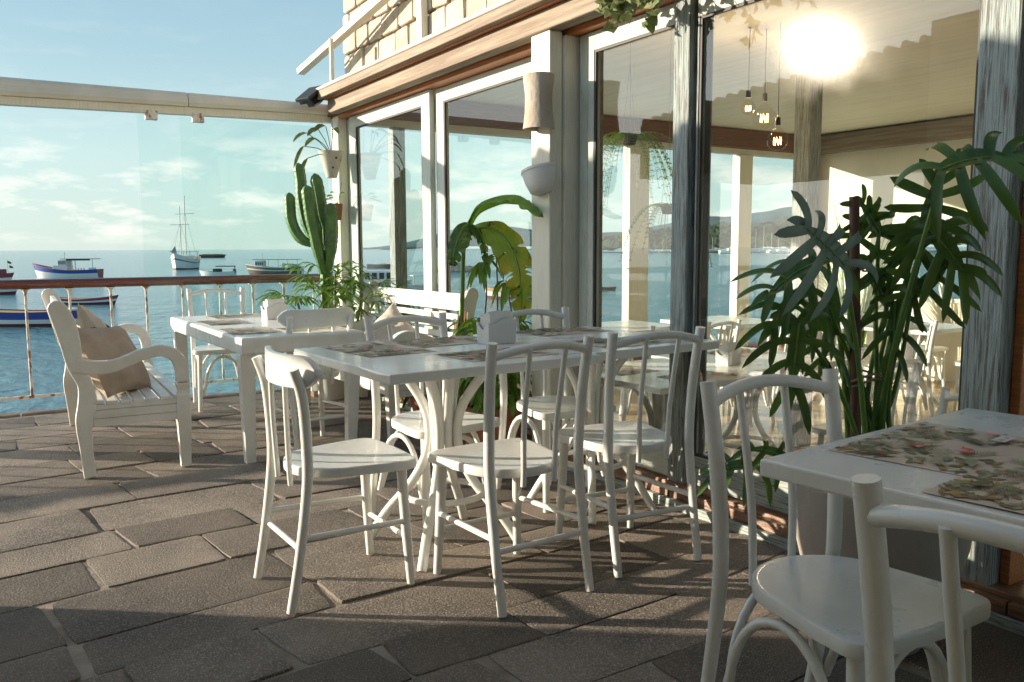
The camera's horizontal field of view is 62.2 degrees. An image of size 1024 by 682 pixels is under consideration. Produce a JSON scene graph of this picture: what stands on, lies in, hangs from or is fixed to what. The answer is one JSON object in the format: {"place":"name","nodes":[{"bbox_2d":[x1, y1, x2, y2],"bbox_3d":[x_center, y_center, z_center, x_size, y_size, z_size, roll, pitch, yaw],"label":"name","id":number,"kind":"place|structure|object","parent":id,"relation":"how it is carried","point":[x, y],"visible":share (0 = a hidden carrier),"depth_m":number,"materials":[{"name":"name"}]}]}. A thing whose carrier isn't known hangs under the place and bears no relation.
{"place":"outdoors","nodes":[
{"label":"outdoors","id":0,"kind":"place"},
{"bbox_2d":[0,246,966,416],"bbox_3d":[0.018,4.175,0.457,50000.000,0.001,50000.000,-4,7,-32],"label":"sea","id":1,"kind":"structure","parent":0,"point":[47,357],"depth_m":78.20,"materials":[{"name":"liquid"}]},
{"bbox_2d":[0,269,13,279],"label":"fishing boat","id":2,"kind":"object","parent":1,"relation":"on","point":[4,275],"visible":0.64,"depth_m":113.29,"materials":[{"name":"red"}]},
{"bbox_2d":[0,289,16,294],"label":"launch","id":3,"kind":"object","parent":1,"relation":"on","point":[7,292],"visible":0.3,"depth_m":80.88,"materials":[{"name":"red"}]},
{"bbox_2d":[0,308,77,326],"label":"fishing boat","id":4,"kind":"object","parent":1,"relation":"on","point":[16,318],"visible":0.57,"depth_m":46.75,"materials":[{"name":"blue"}]},
{"bbox_2d":[32,252,103,277],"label":"tour boat","id":5,"kind":"object","parent":1,"relation":"on","point":[62,268],"visible":0.9,"depth_m":128.84,"materials":[{"name":"white"}]},
{"bbox_2d":[59,295,117,304],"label":"rowing boat","id":6,"kind":"object","parent":1,"relation":"on","point":[90,301],"visible":0.7,"depth_m":65.53,"materials":[{"name":"white"}]},
{"bbox_2d":[170,196,200,269],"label":"schooner","id":7,"kind":"object","parent":1,"relation":"on","point":[181,262],"visible":0.94,"depth_m":179.44,"materials":[{"name":"white"}]},
{"bbox_2d":[199,254,225,257],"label":"barge","id":8,"kind":"object","parent":1,"relation":"on","point":[212,256],"visible":0.81,"depth_m":431.58,"materials":[{"name":"black"}]},
{"bbox_2d":[199,266,236,275],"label":"motor launch","id":9,"kind":"object","parent":1,"relation":"on","point":[216,272],"visible":0.63,"depth_m":130.88,"materials":[{"name":"white"}]},
{"bbox_2d":[246,253,303,274],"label":"trawler","id":10,"kind":"object","parent":1,"relation":"on","point":[259,268],"visible":0.69,"depth_m":141.33,"materials":[{"name":"white"}]},
{"bbox_2d":[367,264,389,267],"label":"fishing boat","id":11,"kind":"object","parent":1,"relation":"on","point":[378,265],"visible":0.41,"depth_m":182.26,"materials":[{"name":"grey"}]},
{"bbox_2d":[363,270,411,289],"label":"ferry launch","id":12,"kind":"object","parent":1,"relation":"on","point":[382,275],"visible":0.09,"depth_m":87.22,"materials":[{"name":"white"}]},
{"bbox_2d":[365,273,390,278],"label":"window","id":13,"kind":"structure","parent":12,"relation":"in","point":[381,275],"depth_m":87.20,"materials":[{"name":"grey glass"}]},
{"bbox_2d":[407,275,437,290],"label":"motor launch","id":14,"kind":"object","parent":1,"relation":"on","point":[417,287],"visible":0.21,"depth_m":83.34,"materials":[{"name":"white"}]},
{"bbox_2d":[437,263,473,271],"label":"rock islet","id":15,"kind":"object","parent":1,"relation":"in","point":[457,268],"visible":0.28,"depth_m":155.13,"materials":[{"name":"grey stone"}]},
{"bbox_2d":[485,280,531,299],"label":"fishing boat","id":16,"kind":"object","parent":1,"relation":"on","point":[489,292],"visible":0.1,"depth_m":69.77,"materials":[{"name":"white"}]},
{"bbox_2d":[602,286,616,289],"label":"dinghy","id":17,"kind":"object","parent":1,"relation":"on","point":[609,288],"visible":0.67,"depth_m":83.86,"materials":[{"name":"grey"}]},
{"bbox_2d":[709,237,718,252],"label":"sailing boat","id":18,"kind":"object","parent":1,"relation":"on","point":[713,251],"visible":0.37,"depth_m":645.98,"materials":[{"name":"white"}]},
{"bbox_2d":[719,248,730,253],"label":"sailing boat","id":19,"kind":"object","parent":1,"relation":"on","point":[728,251],"visible":0.38,"depth_m":564.18,"materials":[{"name":"white"}]},
{"bbox_2d":[751,248,764,252],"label":"sailing boat","id":20,"kind":"object","parent":1,"relation":"on","point":[754,250],"visible":0.46,"depth_m":614.83,"materials":[{"name":"white"}]},
{"bbox_2d":[772,247,789,252],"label":"sailing boat","id":21,"kind":"object","parent":1,"relation":"on","point":[780,251],"visible":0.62,"depth_m":564.17,"materials":[{"name":"white"}]},
{"bbox_2d":[0,0,966,250],"label":"sky","id":22,"kind":"structure","parent":0,"point":[70,179],"materials":[{"name":"blue"}]},
{"bbox_2d":[0,390,1023,681],"bbox_3d":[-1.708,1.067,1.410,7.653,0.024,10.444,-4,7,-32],"label":"stone paving","id":23,"kind":"structure","parent":0,"point":[206,620],"depth_m":3.06,"materials":[{"name":"stone"}]},
{"bbox_2d":[41,288,191,478],"bbox_3d":[-2.469,0.173,5.213,0.668,0.946,1.619,-4,7,-30],"label":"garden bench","id":24,"kind":"object","parent":23,"relation":"on","point":[88,410],"visible":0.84,"depth_m":4.56,"materials":[{"name":"white wood"}]},
{"bbox_2d":[76,303,106,327],"bbox_3d":[-2.478,0.029,5.115,0.163,0.420,0.440,-37,-8,-35],"label":"cushion","id":25,"kind":"object","parent":24,"relation":"on","point":[87,318],"visible":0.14,"depth_m":4.96,"materials":[{"name":"fabric"}]},
{"bbox_2d":[78,325,150,397],"bbox_3d":[-2.255,0.111,4.771,0.197,0.430,0.500,-28,1,3],"label":"cushion","id":26,"kind":"object","parent":24,"relation":"on","point":[109,343],"visible":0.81,"depth_m":4.64,"materials":[{"name":"beige fabric"}]},
{"bbox_2d":[0,388,281,417],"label":"terrace edge","id":27,"kind":"object","parent":23,"relation":"attached to","point":[41,412],"visible":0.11,"depth_m":6.37,"materials":[{"name":"stone"}]},
{"bbox_2d":[0,273,319,400],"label":"railing","id":28,"kind":"object","parent":27,"relation":"on","point":[70,284],"visible":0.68,"depth_m":6.79,"materials":[{"name":"metal"}]},
{"bbox_2d":[186,287,244,411],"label":"bistro chair","id":29,"kind":"object","parent":23,"relation":"on","point":[197,354],"visible":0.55,"depth_m":6.55,"materials":[{"name":"white paint"}]},
{"bbox_2d":[170,313,363,463],"bbox_3d":[-1.659,0.242,5.575,0.720,0.720,1.800,-4,7,-33],"label":"square leg table","id":30,"kind":"object","parent":23,"relation":"on","point":[246,348],"visible":0.52,"depth_m":4.87,"materials":[{"name":"white paint"}]},
{"bbox_2d":[196,319,251,325],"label":"placemat","id":31,"kind":"object","parent":30,"relation":"on","point":[222,322],"visible":1,"depth_m":5.58,"materials":[{"name":"paper"}]},
{"bbox_2d":[207,313,261,318],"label":"placemat","id":32,"kind":"object","parent":30,"relation":"on","point":[236,315],"visible":0.91,"depth_m":6.09,"materials":[{"name":"fabric"}]},
{"bbox_2d":[219,327,280,334],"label":"placemat","id":33,"kind":"object","parent":30,"relation":"on","point":[246,330],"visible":1,"depth_m":4.97,"materials":[{"name":"paper"}]},
{"bbox_2d":[261,298,286,319],"bbox_3d":[-1.644,-0.222,5.856,0.148,0.140,0.096,-6,8,-40],"label":"napkin holder","id":34,"kind":"object","parent":30,"relation":"on","point":[271,309],"visible":0.81,"depth_m":5.82,"materials":[{"name":"white plastic"}]},
{"bbox_2d":[276,326,342,331],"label":"placemat","id":35,"kind":"object","parent":30,"relation":"on","point":[306,329],"visible":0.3,"depth_m":5.07,"materials":[{"name":"paper"}]},
{"bbox_2d":[283,163,338,396],"bbox_3d":[-1.600,-0.514,7.020,0.483,1.908,0.410,-4,7,-32],"label":"potted cactus","id":36,"kind":"object","parent":23,"relation":"on","point":[318,216],"visible":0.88,"depth_m":6.92,"materials":[{"name":"green plant"}]},
{"bbox_2d":[275,307,357,450],"bbox_3d":[-1.237,0.219,5.164,0.490,0.858,0.495,-5,8,-38],"label":"bistro chair","id":37,"kind":"object","parent":23,"relation":"on","point":[290,320],"visible":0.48,"depth_m":4.98,"materials":[{"name":"white paint"}]},
{"bbox_2d":[251,345,415,614],"bbox_3d":[-0.641,0.448,3.045,0.495,0.858,0.490,-4,7,-33],"label":"bistro chair","id":38,"kind":"object","parent":23,"relation":"on","point":[364,458],"visible":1,"depth_m":2.97,"materials":[{"name":"white paint"}]},
{"bbox_2d":[252,261,419,399],"bbox_3d":[-1.386,-0.088,6.799,1.346,1.108,0.864,-2,6,-14],"label":"lady palm","id":39,"kind":"object","parent":23,"relation":"on","point":[335,391],"visible":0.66,"depth_m":6.72,"materials":[{"name":"green plant"}]},
{"bbox_2d":[306,281,478,440],"bbox_3d":[-0.932,0.070,6.097,0.668,0.946,1.619,-4,7,-33],"label":"garden bench","id":40,"kind":"object","parent":23,"relation":"on","point":[440,300],"visible":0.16,"depth_m":5.90,"materials":[{"name":"white wood"}]},
{"bbox_2d":[364,302,414,340],"bbox_3d":[-0.839,-0.036,5.892,0.360,0.340,0.139,47,4,24],"label":"cushion","id":41,"kind":"object","parent":40,"relation":"on","point":[392,310],"visible":0.3,"depth_m":5.86,"materials":[{"name":"fabric"}]},
{"bbox_2d":[399,386,442,410],"bbox_3d":[-0.502,0.336,5.606,0.507,0.516,0.477,-4,7,-32],"label":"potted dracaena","id":42,"kind":"object","parent":23,"relation":"on","point":[415,406],"visible":0.06,"depth_m":5.52,"materials":[{"name":"ceramic"}]},
{"bbox_2d":[363,312,500,526],"bbox_3d":[-0.350,0.346,3.741,0.435,0.906,0.495,-5,8,-39],"label":"bistro chair","id":43,"kind":"object","parent":23,"relation":"on","point":[411,423],"visible":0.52,"depth_m":3.73,"materials":[{"name":"white paint"}]},
{"bbox_2d":[294,336,600,571],"bbox_3d":[-0.278,0.440,3.440,0.900,0.800,0.900,-4,8,-34],"label":"bistro table","id":44,"kind":"object","parent":23,"relation":"on","point":[443,421],"visible":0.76,"depth_m":3.31,"materials":[{"name":"white paint"}]},
{"bbox_2d":[321,338,434,356],"bbox_3d":[-0.550,0.025,3.467,0.300,0.018,0.420,-5,8,-38],"label":"placemat","id":45,"kind":"object","parent":44,"relation":"on","point":[378,347],"visible":1,"depth_m":3.46,"materials":[{"name":"paper"}]},
{"bbox_2d":[391,335,477,347],"bbox_3d":[-0.289,-0.003,3.755,0.420,0.010,0.290,-5,8,-36],"label":"placemat","id":46,"kind":"object","parent":44,"relation":"on","point":[444,341],"visible":0.94,"depth_m":3.73,"materials":[{"name":"paper"}]},
{"bbox_2d":[476,310,516,343],"bbox_3d":[-0.067,-0.061,3.676,0.148,0.140,0.096,-5,8,-35],"label":"napkin holder","id":47,"kind":"object","parent":44,"relation":"on","point":[498,327],"visible":0.88,"depth_m":3.64,"materials":[{"name":"white plastic"}]},
{"bbox_2d":[435,347,558,361],"bbox_3d":[-0.059,0.046,3.300,0.400,0.010,0.280,-5,8,-35],"label":"placemat","id":48,"kind":"object","parent":44,"relation":"on","point":[476,355],"visible":0.63,"depth_m":3.27,"materials":[{"name":"fabric"}]},
{"bbox_2d":[447,249,533,444],"bbox_3d":[-0.139,0.066,4.934,0.637,1.196,0.760,-4,7,-32],"label":"leafy shrub","id":49,"kind":"object","parent":23,"relation":"on","point":[481,270],"visible":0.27,"depth_m":4.81,"materials":[{"name":"green plant"}]},
{"bbox_2d":[446,195,542,441],"bbox_3d":[-0.092,-0.103,5.027,0.401,1.512,1.129,-6,8,-42],"label":"banana plant","id":50,"kind":"object","parent":23,"relation":"on","point":[497,237],"visible":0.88,"depth_m":5.06,"materials":[{"name":"green plant"}]},
{"bbox_2d":[428,334,593,617],"bbox_3d":[-0.011,0.423,3.026,0.435,0.906,0.495,-4,8,-34],"label":"bistro chair","id":51,"kind":"object","parent":23,"relation":"on","point":[490,459],"visible":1,"depth_m":2.93,"materials":[{"name":"white paint"}]},
{"bbox_2d":[494,307,615,512],"bbox_3d":[0.203,0.305,4.101,0.435,0.906,0.495,-4,7,-30],"label":"bistro chair","id":52,"kind":"object","parent":23,"relation":"on","point":[542,408],"visible":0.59,"depth_m":4.12,"materials":[{"name":"white paint"}]},
{"bbox_2d":[473,326,718,524],"bbox_3d":[0.366,0.381,3.951,0.720,0.800,0.900,-5,8,-35],"label":"bistro table","id":53,"kind":"object","parent":23,"relation":"on","point":[595,404],"visible":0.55,"depth_m":3.87,"materials":[{"name":"white paint"}]},
{"bbox_2d":[516,326,611,336],"bbox_3d":[0.237,-0.053,4.192,0.440,0.010,0.290,-5,8,-37],"label":"placemat","id":54,"kind":"object","parent":53,"relation":"on","point":[544,332],"visible":0.97,"depth_m":4.17,"materials":[{"name":"paper"}]},
{"bbox_2d":[573,336,675,347],"bbox_3d":[0.483,-0.001,3.711,0.440,0.010,0.290,-5,8,-36],"label":"placemat","id":55,"kind":"object","parent":53,"relation":"on","point":[600,342],"visible":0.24,"depth_m":3.68,"materials":[{"name":"paper"}]},
{"bbox_2d":[552,326,704,577],"bbox_3d":[0.446,0.386,3.349,0.435,0.906,0.495,-3,7,-27],"label":"bistro chair","id":56,"kind":"object","parent":23,"relation":"on","point":[608,437],"visible":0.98,"depth_m":3.23,"materials":[{"name":"white paint"}]},
{"bbox_2d":[297,0,1023,635],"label":"cafe building","id":57,"kind":"structure","parent":23,"relation":"on","point":[873,96],"depth_m":5.75,"materials":[{"name":"brown wood"}]},
{"bbox_2d":[0,77,330,123],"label":"beam","id":58,"kind":"structure","parent":57,"relation":"hanging from","point":[149,104],"depth_m":6.64,"materials":[{"name":"beige wood"}]},
{"bbox_2d":[295,85,323,106],"bbox_3d":[-1.686,-2.052,7.106,0.190,0.181,0.185,5,8,37],"label":"floodlight","id":59,"kind":"object","parent":57,"relation":"attached to","point":[308,96],"visible":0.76,"depth_m":7.08,"materials":[{"name":"black plastic"}]},
{"bbox_2d":[293,124,343,177],"bbox_3d":[-1.607,-1.602,7.092,0.439,0.605,0.293,-4,7,-32],"label":"wall planter","id":60,"kind":"object","parent":57,"relation":"attached to","point":[331,159],"visible":1,"depth_m":7.11,"materials":[{"name":"grey ceramic"}]},
{"bbox_2d":[326,182,343,219],"bbox_3d":[-1.545,-1.196,7.245,0.212,0.326,0.117,-4,7,-32],"label":"wall planter","id":61,"kind":"object","parent":57,"relation":"attached to","point":[339,210],"visible":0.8,"depth_m":7.24,"materials":[{"name":"ceramic"}]},
{"bbox_2d":[349,90,437,337],"bbox_3d":[-0.963,-0.736,6.717,0.044,2.210,1.510,-4,7,-32],"label":"window","id":62,"kind":"structure","parent":57,"relation":"in","point":[425,100],"depth_m":6.16,"materials":[{"name":"white wood"}]},
{"bbox_2d":[435,57,531,428],"bbox_3d":[-0.107,-0.601,5.447,0.044,2.210,1.535,-4,7,-32],"label":"window","id":63,"kind":"structure","parent":57,"relation":"in","point":[512,72],"depth_m":5.92,"materials":[{"name":"white wood"}]},
{"bbox_2d":[521,162,555,195],"bbox_3d":[0.116,-0.860,4.527,0.109,0.171,0.250,-4,7,-32],"label":"wall planter","id":64,"kind":"object","parent":57,"relation":"attached to","point":[539,179],"visible":1,"depth_m":4.46,"materials":[{"name":"white ceramic"}]},
{"bbox_2d":[523,72,554,130],"bbox_3d":[0.141,-1.261,4.477,0.160,0.278,0.187,-4,7,-32],"label":"wall lamp","id":65,"kind":"object","parent":57,"relation":"attached to","point":[538,88],"visible":0.98,"depth_m":4.41,"materials":[{"name":"ceramic"}]},
{"bbox_2d":[594,0,663,33],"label":"hanging vine","id":66,"kind":"object","parent":57,"relation":"hanging from","point":[626,10],"visible":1,"depth_m":3.80,"materials":[{"name":"green plant"}]},
{"bbox_2d":[587,3,674,475],"bbox_3d":[0.599,-0.474,4.264,0.044,2.210,0.670,-4,7,-32],"label":"sliding door","id":67,"kind":"structure","parent":57,"relation":"in","point":[598,41],"depth_m":4.42,"materials":[{"name":"white wood"}]},
{"bbox_2d":[602,320,669,414],"bbox_3d":[1.068,0.254,8.026,0.900,0.800,0.900,-4,7,-32],"label":"bistro table","id":68,"kind":"object","parent":57,"relation":"on","point":[637,326],"visible":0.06,"depth_m":7.91,"materials":[{"name":"white paint"}]},
{"bbox_2d":[603,42,672,214],"bbox_3d":[0.723,-1.315,5.042,0.693,1.288,0.687,0,6,5],"label":"hanging fern","id":69,"kind":"object","parent":57,"relation":"hanging from","point":[627,138],"visible":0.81,"depth_m":5.01,"materials":[{"name":"green plant"}]},
{"bbox_2d":[622,326,669,420],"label":"bistro chair","id":70,"kind":"object","parent":57,"relation":"on","point":[626,408],"visible":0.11,"depth_m":7.12,"materials":[{"name":"white paint"}]},
{"bbox_2d":[619,66,712,268],"bbox_3d":[0.923,-1.170,5.036,0.555,1.578,0.492,1,6,13],"label":"hanging fern","id":71,"kind":"object","parent":57,"relation":"hanging from","point":[665,208],"visible":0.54,"depth_m":5.07,"materials":[{"name":"green plant"}]},
{"bbox_2d":[601,358,763,431],"bbox_3d":[0.895,0.577,5.082,0.900,0.800,0.900,-4,8,-34],"label":"bistro table","id":72,"kind":"object","parent":57,"relation":"on","point":[657,387],"visible":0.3,"depth_m":4.97,"materials":[{"name":"white paint"}]},
{"bbox_2d":[602,363,657,374],"bbox_3d":[0.637,0.165,5.124,0.300,0.010,0.420,-4,8,-34],"label":"placemat","id":73,"kind":"object","parent":72,"relation":"on","point":[626,369],"visible":0.49,"depth_m":5.04,"materials":[{"name":"paper"}]},
{"bbox_2d":[657,370,744,380],"bbox_3d":[1.073,0.198,4.810,0.420,0.010,0.300,-5,8,-36],"label":"placemat","id":74,"kind":"object","parent":72,"relation":"on","point":[713,376],"visible":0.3,"depth_m":4.81,"materials":[{"name":"paper"}]},
{"bbox_2d":[660,315,769,402],"bbox_3d":[2.135,0.189,8.579,0.900,0.800,0.900,-4,7,-32],"label":"bistro table","id":75,"kind":"object","parent":57,"relation":"on","point":[746,322],"visible":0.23,"depth_m":8.50,"materials":[{"name":"white paint"}]},
{"bbox_2d":[707,319,741,422],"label":"bistro chair","id":76,"kind":"object","parent":57,"relation":"on","point":[721,324],"visible":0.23,"depth_m":7.23,"materials":[{"name":"white paint"}]},
{"bbox_2d":[651,347,847,458],"bbox_3d":[1.570,0.507,5.695,0.900,0.800,0.900,-4,7,-32],"label":"bistro table","id":77,"kind":"object","parent":57,"relation":"on","point":[760,363],"visible":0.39,"depth_m":5.64,"materials":[{"name":"white paint"}]},
{"bbox_2d":[715,342,741,365],"bbox_3d":[1.351,0.077,5.296,0.148,0.140,0.096,-6,8,-42],"label":"napkin holder","id":78,"kind":"object","parent":77,"relation":"on","point":[726,354],"visible":0.98,"depth_m":5.26,"materials":[{"name":"white plastic"}]},
{"bbox_2d":[707,348,768,356],"bbox_3d":[1.571,0.078,5.888,0.420,0.010,0.300,-5,8,-36],"label":"placemat","id":79,"kind":"object","parent":77,"relation":"on","point":[746,352],"visible":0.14,"depth_m":5.89,"materials":[{"name":"paper"}]},
{"bbox_2d":[745,27,754,114],"bbox_3d":[1.527,-1.736,5.464,0.090,0.550,0.090,-4,7,-32],"label":"pendant bulb","id":80,"kind":"object","parent":57,"relation":"hanging from","point":[748,93],"visible":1,"depth_m":5.46,"materials":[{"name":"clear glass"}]},
{"bbox_2d":[727,319,787,421],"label":"bistro chair","id":81,"kind":"object","parent":57,"relation":"on","point":[769,392],"visible":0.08,"depth_m":7.45,"materials":[{"name":"white paint"}]},
{"bbox_2d":[753,29,775,128],"bbox_3d":[1.645,-1.700,5.507,0.144,0.632,0.144,-4,7,-32],"label":"pendant bulb","id":82,"kind":"object","parent":57,"relation":"hanging from","point":[764,97],"visible":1,"depth_m":5.50,"materials":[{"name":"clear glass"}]},
{"bbox_2d":[773,22,783,144],"bbox_3d":[1.686,-1.604,5.358,0.132,0.792,0.132,-4,7,-32],"label":"pendant bulb","id":83,"kind":"object","parent":57,"relation":"hanging from","point":[778,121],"visible":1,"depth_m":5.37,"materials":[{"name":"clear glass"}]},
{"bbox_2d":[772,335,836,402],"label":"bistro chair","id":84,"kind":"object","parent":57,"relation":"on","point":[775,390],"visible":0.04,"depth_m":8.09,"materials":[{"name":"white paint"}]},
{"bbox_2d":[692,0,981,514],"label":"sliding door","id":85,"kind":"structure","parent":57,"relation":"in","point":[707,8],"depth_m":3.77,"materials":[{"name":"grey wood"}]},
{"bbox_2d":[812,322,871,395],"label":"bistro chair","id":86,"kind":"object","parent":57,"relation":"on","point":[863,362],"visible":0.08,"depth_m":8.64,"materials":[{"name":"white paint"}]},
{"bbox_2d":[817,310,882,370],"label":"bistro table","id":87,"kind":"object","parent":57,"relation":"on","point":[845,314],"visible":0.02,"depth_m":9.32,"materials":[{"name":"white paint"}]},
{"bbox_2d":[812,356,923,444],"bbox_3d":[2.073,0.525,4.958,0.435,0.906,0.495,-5,8,-37],"label":"bistro chair","id":88,"kind":"object","parent":57,"relation":"on","point":[910,399],"visible":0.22,"depth_m":4.88,"materials":[{"name":"white paint"}]},
{"bbox_2d":[840,320,961,414],"bbox_3d":[3.702,0.248,7.976,0.900,0.800,0.900,-5,8,-36],"label":"bistro table","id":89,"kind":"object","parent":57,"relation":"on","point":[944,328],"visible":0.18,"depth_m":7.84,"materials":[{"name":"white paint"}]},
{"bbox_2d":[904,324,929,328],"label":"placemat","id":90,"kind":"object","parent":89,"relation":"on","point":[915,326],"visible":0.16,"depth_m":7.76,"materials":[{"name":"paper"}]},
{"bbox_2d":[863,319,938,416],"bbox_3d":[3.370,0.253,7.385,0.495,0.906,0.435,-1,6,-2],"label":"bistro chair","id":91,"kind":"object","parent":57,"relation":"on","point":[934,324],"visible":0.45,"depth_m":7.24,"materials":[{"name":"white paint"}]},
{"bbox_2d":[889,307,948,392],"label":"bistro chair","id":92,"kind":"object","parent":57,"relation":"on","point":[941,368],"visible":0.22,"depth_m":8.96,"materials":[{"name":"white paint"}]},
{"bbox_2d":[899,215,959,303],"bbox_3d":[4.846,-0.924,9.531,0.071,0.980,1.000,-4,7,-32],"label":"window","id":93,"kind":"structure","parent":57,"relation":"in","point":[941,287],"depth_m":9.55,"materials":[{"name":"white wood"}]},
{"bbox_2d":[937,387,958,415],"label":"bistro chair","id":94,"kind":"object","parent":57,"relation":"on","point":[946,396],"visible":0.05,"depth_m":3.74,"materials":[{"name":"white paint"}]},
{"bbox_2d":[952,360,960,411],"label":"bistro chair","id":95,"kind":"object","parent":57,"relation":"on","point":[957,364],"visible":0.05,"depth_m":7.80,"materials":[{"name":"white paint"}]},
{"bbox_2d":[700,368,990,681],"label":"bistro chair","id":96,"kind":"object","parent":23,"relation":"on","point":[816,600],"visible":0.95,"depth_m":1.89,"materials":[{"name":"white paint"}]},
{"bbox_2d":[697,131,1023,655],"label":"philodendron","id":97,"kind":"object","parent":23,"relation":"on","point":[912,238],"visible":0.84,"depth_m":2.40,"materials":[{"name":"green plant"}]},
{"bbox_2d":[760,408,1023,555],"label":"bistro table","id":98,"kind":"object","parent":23,"relation":"on","point":[821,467],"visible":0.5,"depth_m":1.66,"materials":[{"name":"white paint"}]},
{"bbox_2d":[828,422,1023,475],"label":"placemat","id":99,"kind":"object","parent":98,"relation":"on","point":[946,449],"visible":1,"depth_m":1.81,"materials":[{"name":"fabric"}]},
{"bbox_2d":[922,454,1023,513],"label":"placemat","id":100,"kind":"object","parent":98,"relation":"on","point":[1000,486],"visible":1,"depth_m":1.50,"materials":[{"name":"paper"}]},
{"bbox_2d":[851,473,1023,681],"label":"bistro chair","id":101,"kind":"object","parent":23,"relation":"on","point":[875,516],"visible":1,"depth_m":1.07,"materials":[{"name":"white paint"}]},
{"bbox_2d":[363,207,932,249],"bbox_3d":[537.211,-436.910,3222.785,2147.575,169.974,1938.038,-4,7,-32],"label":"distant hill","id":102,"kind":"structure","parent":0,"point":[756,217],"depth_m":3092.47,"materials":[{"name":"grey stone"}]},
{"bbox_2d":[602,216,967,250],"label":"hill","id":103,"kind":"structure","parent":0,"point":[761,233],"depth_m":784.26,"materials":[{"name":"grey stone"}]},
{"bbox_2d":[773,196,933,382],"bbox_3d":[3.833,-0.591,9.445,1.710,2.127,1.354,-4,7,-32],"label":"grass plant","id":104,"kind":"object","parent":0,"point":[869,297],"depth_m":9.45,"materials":[{"name":"green plant"}]}
]}

